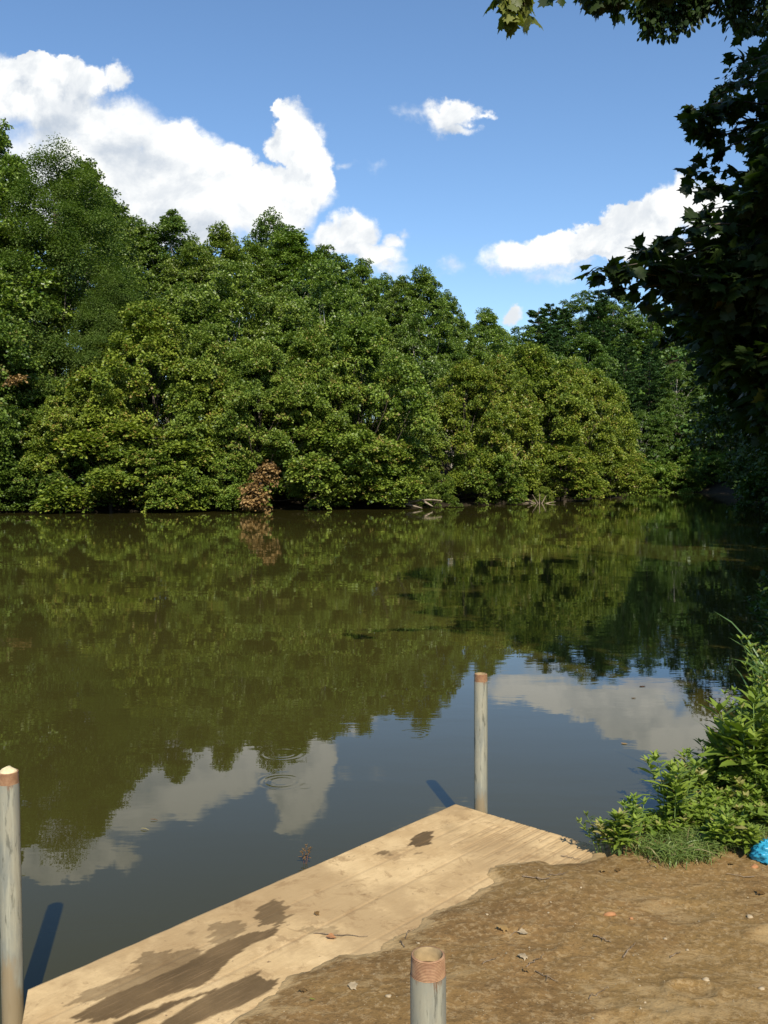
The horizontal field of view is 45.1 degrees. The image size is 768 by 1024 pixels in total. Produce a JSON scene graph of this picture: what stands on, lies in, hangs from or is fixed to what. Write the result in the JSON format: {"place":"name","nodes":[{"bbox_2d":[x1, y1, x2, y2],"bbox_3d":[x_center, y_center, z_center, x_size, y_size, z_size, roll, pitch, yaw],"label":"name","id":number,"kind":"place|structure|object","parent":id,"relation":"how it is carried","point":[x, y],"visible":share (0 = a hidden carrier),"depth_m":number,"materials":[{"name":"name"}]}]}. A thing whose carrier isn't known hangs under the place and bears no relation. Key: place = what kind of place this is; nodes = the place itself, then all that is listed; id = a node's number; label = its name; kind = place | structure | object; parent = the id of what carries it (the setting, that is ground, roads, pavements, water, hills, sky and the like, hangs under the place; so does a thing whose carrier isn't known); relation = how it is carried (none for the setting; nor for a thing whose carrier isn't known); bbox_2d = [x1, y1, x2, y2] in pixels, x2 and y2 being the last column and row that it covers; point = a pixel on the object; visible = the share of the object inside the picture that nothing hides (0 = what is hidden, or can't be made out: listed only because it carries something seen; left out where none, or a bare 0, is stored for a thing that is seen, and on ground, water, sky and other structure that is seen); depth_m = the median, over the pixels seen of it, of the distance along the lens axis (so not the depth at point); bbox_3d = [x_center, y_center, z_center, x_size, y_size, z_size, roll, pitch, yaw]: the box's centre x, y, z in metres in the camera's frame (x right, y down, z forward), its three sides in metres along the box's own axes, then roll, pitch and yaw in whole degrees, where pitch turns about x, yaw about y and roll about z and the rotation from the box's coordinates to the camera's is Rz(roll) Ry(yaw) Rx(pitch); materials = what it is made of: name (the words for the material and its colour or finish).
{"place":"outdoors","nodes":[
{"label":"outdoors","id":0,"kind":"place"},
{"bbox_2d":[0,0,766,423],"label":"sky","id":1,"kind":"structure","parent":0,"point":[400,135],"materials":[{"name":"blue"}]},
{"bbox_2d":[0,491,767,1023],"bbox_3d":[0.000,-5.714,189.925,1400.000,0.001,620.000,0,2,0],"label":"water","id":2,"kind":"structure","parent":0,"point":[240,703],"depth_m":9.17,"materials":[{"name":"green liquid"}]},
{"bbox_2d":[237,478,272,512],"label":"dead branch","id":3,"kind":"object","parent":2,"relation":"in","point":[252,500],"visible":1,"depth_m":47.79,"materials":[{"name":"brown plant"}]},
{"bbox_2d":[410,471,463,506],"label":"bush","id":4,"kind":"object","parent":2,"relation":"in","point":[437,489],"visible":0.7,"depth_m":56.14,"materials":[{"name":"green plant"}]},
{"bbox_2d":[0,344,767,1023],"bbox_3d":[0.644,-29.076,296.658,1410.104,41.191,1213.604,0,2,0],"label":"ground","id":5,"kind":"structure","parent":0,"point":[562,942],"depth_m":3.32,"materials":[{"name":"brown soil"}]},
{"bbox_2d":[0,766,23,1023],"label":"steel pipe","id":6,"kind":"object","parent":5,"relation":"on","point":[11,957],"visible":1,"depth_m":3.19,"materials":[{"name":"grey metal"}]},
{"bbox_2d":[0,441,41,510],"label":"bush","id":7,"kind":"object","parent":5,"relation":"on","point":[30,489],"visible":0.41,"depth_m":47.64,"materials":[{"name":"green plant"}]},
{"bbox_2d":[0,118,55,321],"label":"tall tree","id":8,"kind":"object","parent":5,"relation":"on","point":[11,162],"visible":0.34,"depth_m":55.57,"materials":[{"name":"green plant"}]},
{"bbox_2d":[0,292,65,466],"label":"tree","id":9,"kind":"object","parent":5,"relation":"on","point":[14,336],"visible":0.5,"depth_m":48.26,"materials":[{"name":"green plant"}]},
{"bbox_2d":[0,448,67,511],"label":"bush","id":10,"kind":"object","parent":5,"relation":"on","point":[16,453],"visible":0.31,"depth_m":47.95,"materials":[{"name":"green plant"}]},
{"bbox_2d":[0,324,77,486],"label":"tree","id":11,"kind":"object","parent":5,"relation":"on","point":[7,394],"visible":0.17,"depth_m":50.20,"materials":[{"name":"green plant"}]},
{"bbox_2d":[0,178,85,415],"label":"broad tree","id":12,"kind":"object","parent":5,"relation":"on","point":[26,299],"visible":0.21,"depth_m":51.94,"materials":[{"name":"green plant"}]},
{"bbox_2d":[0,270,85,483],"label":"broad tree","id":13,"kind":"object","parent":5,"relation":"on","point":[42,360],"visible":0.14,"depth_m":51.79,"materials":[{"name":"green plant"}]},
{"bbox_2d":[0,447,113,512],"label":"bush","id":14,"kind":"object","parent":5,"relation":"on","point":[51,478],"visible":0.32,"depth_m":48.26,"materials":[{"name":"green plant"}]},
{"bbox_2d":[0,132,145,431],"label":"feathery tree","id":15,"kind":"object","parent":5,"relation":"on","point":[76,218],"visible":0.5,"depth_m":53.16,"materials":[{"name":"green plant"}]},
{"bbox_2d":[19,366,136,506],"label":"tree","id":16,"kind":"object","parent":5,"relation":"on","point":[56,416],"visible":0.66,"depth_m":48.68,"materials":[{"name":"green plant"}]},
{"bbox_2d":[39,156,139,355],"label":"tall tree","id":17,"kind":"object","parent":5,"relation":"on","point":[101,173],"visible":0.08,"depth_m":64.70,"materials":[{"name":"green plant"}]},
{"bbox_2d":[55,264,161,461],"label":"feathery tree","id":18,"kind":"object","parent":5,"relation":"on","point":[85,314],"visible":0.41,"depth_m":52.52,"materials":[{"name":"green plant"}]},
{"bbox_2d":[81,195,143,389],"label":"tall tree","id":19,"kind":"object","parent":5,"relation":"on","point":[133,232],"visible":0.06,"depth_m":68.99,"materials":[{"name":"green plant"}]},
{"bbox_2d":[20,413,217,513],"bbox_3d":[-13.925,-2.463,49.853,11.285,6.058,9.670,0,2,-11],"label":"bush","id":20,"kind":"object","parent":5,"relation":"on","point":[110,478],"visible":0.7,"depth_m":47.93,"materials":[{"name":"green plant"}]},
{"bbox_2d":[82,265,194,469],"bbox_3d":[-15.317,-8.918,58.204,7.473,12.847,6.966,-1,3,-25],"label":"broad tree","id":21,"kind":"object","parent":5,"relation":"on","point":[150,296],"visible":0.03,"depth_m":57.73,"materials":[{"name":"green plant"}]},
{"bbox_2d":[125,214,176,356],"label":"tall tree","id":22,"kind":"object","parent":5,"relation":"on","point":[143,229],"visible":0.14,"depth_m":73.20,"materials":[{"name":"green plant"}]},
{"bbox_2d":[59,298,247,487],"bbox_3d":[-12.892,-5.957,52.332,10.609,12.476,10.256,0,2,-5],"label":"tree","id":23,"kind":"object","parent":5,"relation":"on","point":[155,337],"visible":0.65,"depth_m":50.63,"materials":[{"name":"green plant"}]},
{"bbox_2d":[132,209,199,302],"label":"tall tree","id":24,"kind":"object","parent":5,"relation":"on","point":[174,225],"visible":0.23,"depth_m":73.16,"materials":[{"name":"green plant"}]},
{"bbox_2d":[113,439,229,510],"bbox_3d":[-11.577,-1.775,50.014,6.069,4.358,6.968,1,3,30],"label":"bush","id":25,"kind":"object","parent":5,"relation":"on","point":[164,489],"visible":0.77,"depth_m":48.13,"materials":[{"name":"green plant"}]},
{"bbox_2d":[146,280,235,441],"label":"broad tree","id":26,"kind":"object","parent":5,"relation":"on","point":[181,299],"visible":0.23,"depth_m":59.85,"materials":[{"name":"green plant"}]},
{"bbox_2d":[156,238,227,375],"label":"tall tree","id":27,"kind":"object","parent":5,"relation":"on","point":[191,270],"visible":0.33,"depth_m":68.53,"materials":[{"name":"green plant"}]},
{"bbox_2d":[137,322,272,500],"bbox_3d":[-10.134,-5.396,53.143,7.802,11.196,8.890,0,2,4],"label":"tree","id":28,"kind":"object","parent":5,"relation":"on","point":[207,346],"visible":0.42,"depth_m":51.11,"materials":[{"name":"green plant"}]},
{"bbox_2d":[163,446,254,510],"bbox_3d":[-9.457,-1.646,50.610,5.268,3.928,4.514,0,2,-6],"label":"bush","id":29,"kind":"object","parent":5,"relation":"on","point":[232,496],"visible":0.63,"depth_m":49.38,"materials":[{"name":"green plant"}]},
{"bbox_2d":[197,220,260,340],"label":"tall tree","id":30,"kind":"object","parent":5,"relation":"on","point":[221,239],"visible":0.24,"depth_m":71.50,"materials":[{"name":"green plant"}]},
{"bbox_2d":[167,258,292,429],"bbox_3d":[-10.120,-9.755,61.635,9.392,14.352,8.755,-1,3,-24],"label":"broad tree","id":31,"kind":"object","parent":5,"relation":"on","point":[231,304],"visible":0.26,"depth_m":60.48,"materials":[{"name":"green plant"}]},
{"bbox_2d":[195,336,321,507],"bbox_3d":[-7.219,-4.847,52.724,7.071,10.443,6.696,-2,3,-34],"label":"tree","id":32,"kind":"object","parent":5,"relation":"on","point":[255,355],"visible":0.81,"depth_m":51.29,"materials":[{"name":"green plant"}]},
{"bbox_2d":[247,459,280,486],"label":"dead branch","id":33,"kind":"object","parent":32,"relation":"attached to","point":[271,468],"visible":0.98,"depth_m":48.30,"materials":[{"name":"brown plant"}]},
{"bbox_2d":[233,239,285,339],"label":"tall tree","id":34,"kind":"object","parent":5,"relation":"on","point":[253,251],"visible":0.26,"depth_m":76.36,"materials":[{"name":"green plant"}]},
{"bbox_2d":[240,206,288,317],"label":"tall tree","id":35,"kind":"object","parent":5,"relation":"on","point":[265,229],"visible":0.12,"depth_m":88.19,"materials":[{"name":"green plant"}]},
{"bbox_2d":[231,289,333,415],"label":"broad tree","id":36,"kind":"object","parent":5,"relation":"on","point":[292,318],"visible":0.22,"depth_m":61.91,"materials":[{"name":"green plant"}]},
{"bbox_2d":[247,224,340,332],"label":"tall tree","id":37,"kind":"object","parent":5,"relation":"on","point":[289,255],"visible":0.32,"depth_m":77.61,"materials":[{"name":"green plant"}]},
{"bbox_2d":[22,804,596,1023],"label":"dock","id":38,"kind":"object","parent":5,"relation":"on","point":[230,962],"visible":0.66,"depth_m":3.59,"materials":[{"name":"brown wood"}]},
{"bbox_2d":[248,324,375,498],"bbox_3d":[-4.633,-5.611,55.220,7.747,11.293,8.102,0,2,-10],"label":"tree","id":39,"kind":"object","parent":5,"relation":"on","point":[307,350],"visible":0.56,"depth_m":53.46,"materials":[{"name":"green plant"}]},
{"bbox_2d":[231,417,404,509],"bbox_3d":[-3.502,-2.518,53.073,9.465,5.920,8.244,1,3,33],"label":"bush","id":40,"kind":"object","parent":5,"relation":"on","point":[355,435],"visible":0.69,"depth_m":51.78,"materials":[{"name":"green plant"}]},
{"bbox_2d":[264,259,382,440],"bbox_3d":[-4.099,-10.196,65.519,9.239,14.948,8.613,1,2,16],"label":"broad tree","id":41,"kind":"object","parent":5,"relation":"on","point":[330,306],"visible":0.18,"depth_m":64.81,"materials":[{"name":"green plant"}]},
{"bbox_2d":[296,244,353,355],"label":"tall tree","id":42,"kind":"object","parent":5,"relation":"on","point":[343,263],"visible":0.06,"depth_m":82.83,"materials":[{"name":"green plant"}]},
{"bbox_2d":[279,312,438,493],"bbox_3d":[-1.668,-5.852,56.230,9.983,12.358,9.651,-1,2,-13],"label":"tree","id":43,"kind":"object","parent":5,"relation":"on","point":[356,346],"visible":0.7,"depth_m":54.63,"materials":[{"name":"green plant"}]},
{"bbox_2d":[294,433,427,507],"bbox_3d":[-1.261,-2.243,54.804,8.183,4.992,7.012,-1,2,-17],"label":"bush","id":44,"kind":"object","parent":5,"relation":"on","point":[412,483],"visible":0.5,"depth_m":53.02,"materials":[{"name":"green plant"}]},
{"bbox_2d":[333,257,391,381],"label":"tall tree","id":45,"kind":"object","parent":5,"relation":"on","point":[372,290],"visible":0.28,"depth_m":74.53,"materials":[{"name":"green plant"}]},
{"bbox_2d":[330,310,411,436],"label":"broad tree","id":46,"kind":"object","parent":5,"relation":"on","point":[395,346],"visible":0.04,"depth_m":64.89,"materials":[{"name":"green plant"}]},
{"bbox_2d":[346,362,449,494],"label":"tree","id":47,"kind":"object","parent":5,"relation":"on","point":[437,446],"visible":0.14,"depth_m":58.03,"materials":[{"name":"green plant"}]},
{"bbox_2d":[373,274,426,372],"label":"tall tree","id":48,"kind":"object","parent":5,"relation":"on","point":[389,306],"visible":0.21,"depth_m":70.96,"materials":[{"name":"green plant"}]},
{"bbox_2d":[374,312,450,456],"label":"broad tree","id":49,"kind":"object","parent":5,"relation":"on","point":[411,341],"visible":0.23,"depth_m":66.78,"materials":[{"name":"green plant"}]},
{"bbox_2d":[390,265,456,470],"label":"tall tree","id":50,"kind":"object","parent":5,"relation":"on","point":[430,300],"visible":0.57,"depth_m":69.54,"materials":[{"name":"green plant"}]},
{"bbox_2d":[410,946,445,1023],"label":"steel pipe","id":51,"kind":"object","parent":5,"relation":"on","point":[428,987],"visible":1,"depth_m":1.85,"materials":[{"name":"metal"}]},
{"bbox_2d":[426,289,472,464],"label":"tall tree","id":52,"kind":"object","parent":5,"relation":"on","point":[460,322],"visible":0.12,"depth_m":74.87,"materials":[{"name":"green plant"}]},
{"bbox_2d":[424,335,485,468],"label":"broad tree","id":53,"kind":"object","parent":5,"relation":"on","point":[459,353],"visible":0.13,"depth_m":72.36,"materials":[{"name":"green plant"}]},
{"bbox_2d":[412,357,516,499],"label":"tree","id":54,"kind":"object","parent":5,"relation":"on","point":[463,375],"visible":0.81,"depth_m":60.94,"materials":[{"name":"green plant"}]},
{"bbox_2d":[452,317,485,365],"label":"tall tree","id":55,"kind":"object","parent":5,"relation":"on","point":[472,340],"visible":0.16,"depth_m":78.38,"materials":[{"name":"green plant"}]},
{"bbox_2d":[474,672,487,813],"bbox_3d":[0.526,2.020,5.036,0.073,2.300,0.073,0,2,0],"label":"steel pipe","id":56,"kind":"object","parent":5,"relation":"on","point":[480,742],"visible":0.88,"depth_m":4.98,"materials":[{"name":"metal"}]},
{"bbox_2d":[441,443,527,504],"bbox_3d":[6.586,-2.307,61.297,5.932,4.534,5.166,2,3,40],"label":"bush","id":57,"kind":"object","parent":5,"relation":"on","point":[456,461],"visible":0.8,"depth_m":60.57,"materials":[{"name":"green plant"}]},
{"bbox_2d":[462,307,516,442],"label":"tall tree","id":58,"kind":"object","parent":5,"relation":"on","point":[485,316],"visible":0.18,"depth_m":84.69,"materials":[{"name":"green plant"}]},
{"bbox_2d":[443,353,546,490],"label":"tree","id":59,"kind":"object","parent":5,"relation":"on","point":[528,417],"visible":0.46,"depth_m":65.04,"materials":[{"name":"green plant"}]},
{"bbox_2d":[472,326,537,461],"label":"broad tree","id":60,"kind":"object","parent":5,"relation":"on","point":[492,347],"visible":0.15,"depth_m":79.03,"materials":[{"name":"green plant"}]},
{"bbox_2d":[483,470,528,503],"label":"bush","id":61,"kind":"object","parent":5,"relation":"on","point":[501,481],"visible":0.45,"depth_m":61.61,"materials":[{"name":"green plant"}]},
{"bbox_2d":[467,341,595,492],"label":"tree","id":62,"kind":"object","parent":5,"relation":"on","point":[527,365],"visible":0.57,"depth_m":70.97,"materials":[{"name":"green plant"}]},
{"bbox_2d":[521,308,557,351],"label":"pine tree","id":63,"kind":"object","parent":5,"relation":"on","point":[543,338],"visible":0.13,"depth_m":126.28,"materials":[{"name":"green plant"}]},
{"bbox_2d":[520,443,609,500],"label":"bush","id":64,"kind":"object","parent":5,"relation":"on","point":[581,486],"visible":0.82,"depth_m":67.86,"materials":[{"name":"green plant"}]},
{"bbox_2d":[517,354,623,497],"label":"tree","id":65,"kind":"object","parent":5,"relation":"on","point":[587,387],"visible":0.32,"depth_m":73.85,"materials":[{"name":"green plant"}]},
{"bbox_2d":[482,0,676,39],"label":"sycamore tree","id":66,"kind":"object","parent":5,"relation":"on","point":[514,16],"visible":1,"depth_m":6.05,"materials":[{"name":"green plant"}]},
{"bbox_2d":[550,290,609,353],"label":"hill tree","id":67,"kind":"object","parent":5,"relation":"on","point":[580,323],"visible":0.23,"depth_m":139.66,"materials":[{"name":"green plant"}]},
{"bbox_2d":[547,332,624,394],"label":"hill tree","id":68,"kind":"object","parent":5,"relation":"on","point":[592,347],"visible":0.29,"depth_m":118.83,"materials":[{"name":"green plant"}]},
{"bbox_2d":[548,367,642,485],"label":"tree","id":69,"kind":"object","parent":5,"relation":"on","point":[613,393],"visible":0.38,"depth_m":80.73,"materials":[{"name":"green plant"}]},
{"bbox_2d":[573,290,620,368],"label":"pine tree","id":70,"kind":"object","parent":5,"relation":"on","point":[598,310],"visible":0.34,"depth_m":133.94,"materials":[{"name":"green plant"}]},
{"bbox_2d":[585,324,631,398],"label":"pine tree","id":71,"kind":"object","parent":5,"relation":"on","point":[603,340],"visible":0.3,"depth_m":120.39,"materials":[{"name":"green plant"}]},
{"bbox_2d":[586,296,646,367],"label":"hill tree","id":72,"kind":"object","parent":5,"relation":"on","point":[614,308],"visible":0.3,"depth_m":134.41,"materials":[{"name":"green plant"}]},
{"bbox_2d":[590,808,643,855],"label":"weed","id":73,"kind":"object","parent":5,"relation":"on","point":[614,831],"visible":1,"depth_m":4.18,"materials":[{"name":"green plant"}]},
{"bbox_2d":[577,446,659,496],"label":"bush","id":74,"kind":"object","parent":5,"relation":"on","point":[631,478],"visible":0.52,"depth_m":79.50,"materials":[{"name":"green plant"}]},
{"bbox_2d":[617,370,642,444],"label":"pine tree","id":75,"kind":"object","parent":5,"relation":"on","point":[626,377],"visible":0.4,"depth_m":114.87,"materials":[{"name":"green plant"}]},
{"bbox_2d":[612,333,648,400],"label":"pine tree","id":76,"kind":"object","parent":5,"relation":"on","point":[623,349],"visible":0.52,"depth_m":122.42,"materials":[{"name":"green plant"}]},
{"bbox_2d":[618,792,652,845],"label":"weed","id":77,"kind":"object","parent":5,"relation":"on","point":[631,807],"visible":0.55,"depth_m":4.30,"materials":[{"name":"green plant"}]},
{"bbox_2d":[606,460,681,492],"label":"waterside bush","id":78,"kind":"object","parent":5,"relation":"on","point":[658,470],"visible":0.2,"depth_m":103.87,"materials":[{"name":"green plant"}]},
{"bbox_2d":[617,409,673,466],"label":"hill tree","id":79,"kind":"object","parent":5,"relation":"on","point":[641,417],"visible":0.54,"depth_m":109.25,"materials":[{"name":"green plant"}]},
{"bbox_2d":[629,357,668,415],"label":"pine tree","id":80,"kind":"object","parent":5,"relation":"on","point":[653,371],"visible":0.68,"depth_m":115.91,"materials":[{"name":"green plant"}]},
{"bbox_2d":[627,301,677,361],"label":"hill tree","id":81,"kind":"object","parent":5,"relation":"on","point":[659,332],"visible":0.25,"depth_m":137.33,"materials":[{"name":"green plant"}]},
{"bbox_2d":[572,306,734,484],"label":"hillside woods","id":82,"kind":"object","parent":5,"relation":"on","point":[679,353],"visible":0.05,"depth_m":117.03,"materials":[{"name":"green plant"}]},
{"bbox_2d":[638,398,694,462],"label":"hill tree","id":83,"kind":"object","parent":5,"relation":"on","point":[668,409],"visible":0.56,"depth_m":110.73,"materials":[{"name":"green plant"}]},
{"bbox_2d":[572,21,767,452],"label":"sycamore tree","id":84,"kind":"object","parent":5,"relation":"on","point":[714,293],"visible":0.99,"depth_m":8.65,"materials":[{"name":"green plant"}]},
{"bbox_2d":[637,752,704,819],"bbox_3d":[1.376,1.339,4.465,0.286,0.384,0.270,2,3,44],"label":"weed","id":85,"kind":"object","parent":5,"relation":"on","point":[674,793],"visible":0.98,"depth_m":4.43,"materials":[{"name":"green plant"}]},
{"bbox_2d":[635,461,706,492],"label":"waterside bush","id":86,"kind":"object","parent":5,"relation":"on","point":[683,482],"visible":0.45,"depth_m":102.75,"materials":[{"name":"green plant"}]},
{"bbox_2d":[650,362,704,427],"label":"hill tree","id":87,"kind":"object","parent":5,"relation":"on","point":[674,395],"visible":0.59,"depth_m":116.54,"materials":[{"name":"green plant"}]},
{"bbox_2d":[617,818,767,870],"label":"grass","id":88,"kind":"structure","parent":5,"relation":"on","point":[690,846],"depth_m":4.15,"materials":[{"name":"green plant"}]},
{"bbox_2d":[625,0,767,109],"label":"elm tree","id":89,"kind":"object","parent":5,"relation":"on","point":[663,17],"visible":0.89,"depth_m":7.04,"materials":[{"name":"green plant"}]},
{"bbox_2d":[636,634,767,839],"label":"undergrowth","id":90,"kind":"object","parent":5,"relation":"on","point":[707,801],"depth_m":4.63,"materials":[{"name":"green plant"}]},
{"bbox_2d":[673,449,732,488],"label":"waterside bush","id":91,"kind":"object","parent":5,"relation":"on","point":[706,457],"visible":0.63,"depth_m":103.04,"materials":[{"name":"green plant"}]},
{"bbox_2d":[680,340,748,483],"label":"shaded tree","id":92,"kind":"object","parent":5,"relation":"on","point":[718,418],"visible":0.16,"depth_m":48.80,"materials":[{"name":"green plant"}]},
{"bbox_2d":[700,805,746,849],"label":"weed","id":93,"kind":"object","parent":5,"relation":"on","point":[723,831],"visible":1,"depth_m":4.17,"materials":[{"name":"green plant"}]},
{"bbox_2d":[697,697,756,788],"bbox_3d":[1.793,1.256,4.807,0.349,0.583,0.380,0,2,0],"label":"weed","id":94,"kind":"object","parent":5,"relation":"on","point":[721,726],"visible":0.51,"depth_m":4.78,"materials":[{"name":"green plant"}]},
{"bbox_2d":[712,689,767,786],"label":"weed","id":95,"kind":"object","parent":5,"relation":"on","point":[753,734],"visible":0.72,"depth_m":4.69,"materials":[{"name":"green plant"}]},
{"bbox_2d":[721,449,762,501],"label":"shaded tree","id":96,"kind":"object","parent":5,"relation":"on","point":[740,467],"visible":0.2,"depth_m":61.00,"materials":[{"name":"green plant"}]},
{"bbox_2d":[725,444,767,514],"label":"shaded tree","id":97,"kind":"object","parent":5,"relation":"on","point":[742,506],"visible":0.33,"depth_m":45.20,"materials":[{"name":"green plant"}]},
{"bbox_2d":[733,821,762,855],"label":"weed","id":98,"kind":"object","parent":5,"relation":"on","point":[749,837],"visible":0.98,"depth_m":4.12,"materials":[{"name":"green plant"}]},
{"bbox_2d":[730,575,767,672],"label":"bank growth","id":99,"kind":"object","parent":5,"relation":"on","point":[762,609],"visible":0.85,"depth_m":9.20,"materials":[{"name":"green plant"}]},
{"bbox_2d":[731,444,767,534],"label":"shaded tree","id":100,"kind":"object","parent":5,"relation":"on","point":[753,487],"visible":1,"depth_m":30.67,"materials":[{"name":"green plant"}]},
{"bbox_2d":[731,431,767,469],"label":"shaded tree","id":101,"kind":"object","parent":5,"relation":"on","point":[761,459],"visible":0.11,"depth_m":38.08,"materials":[{"name":"green plant"}]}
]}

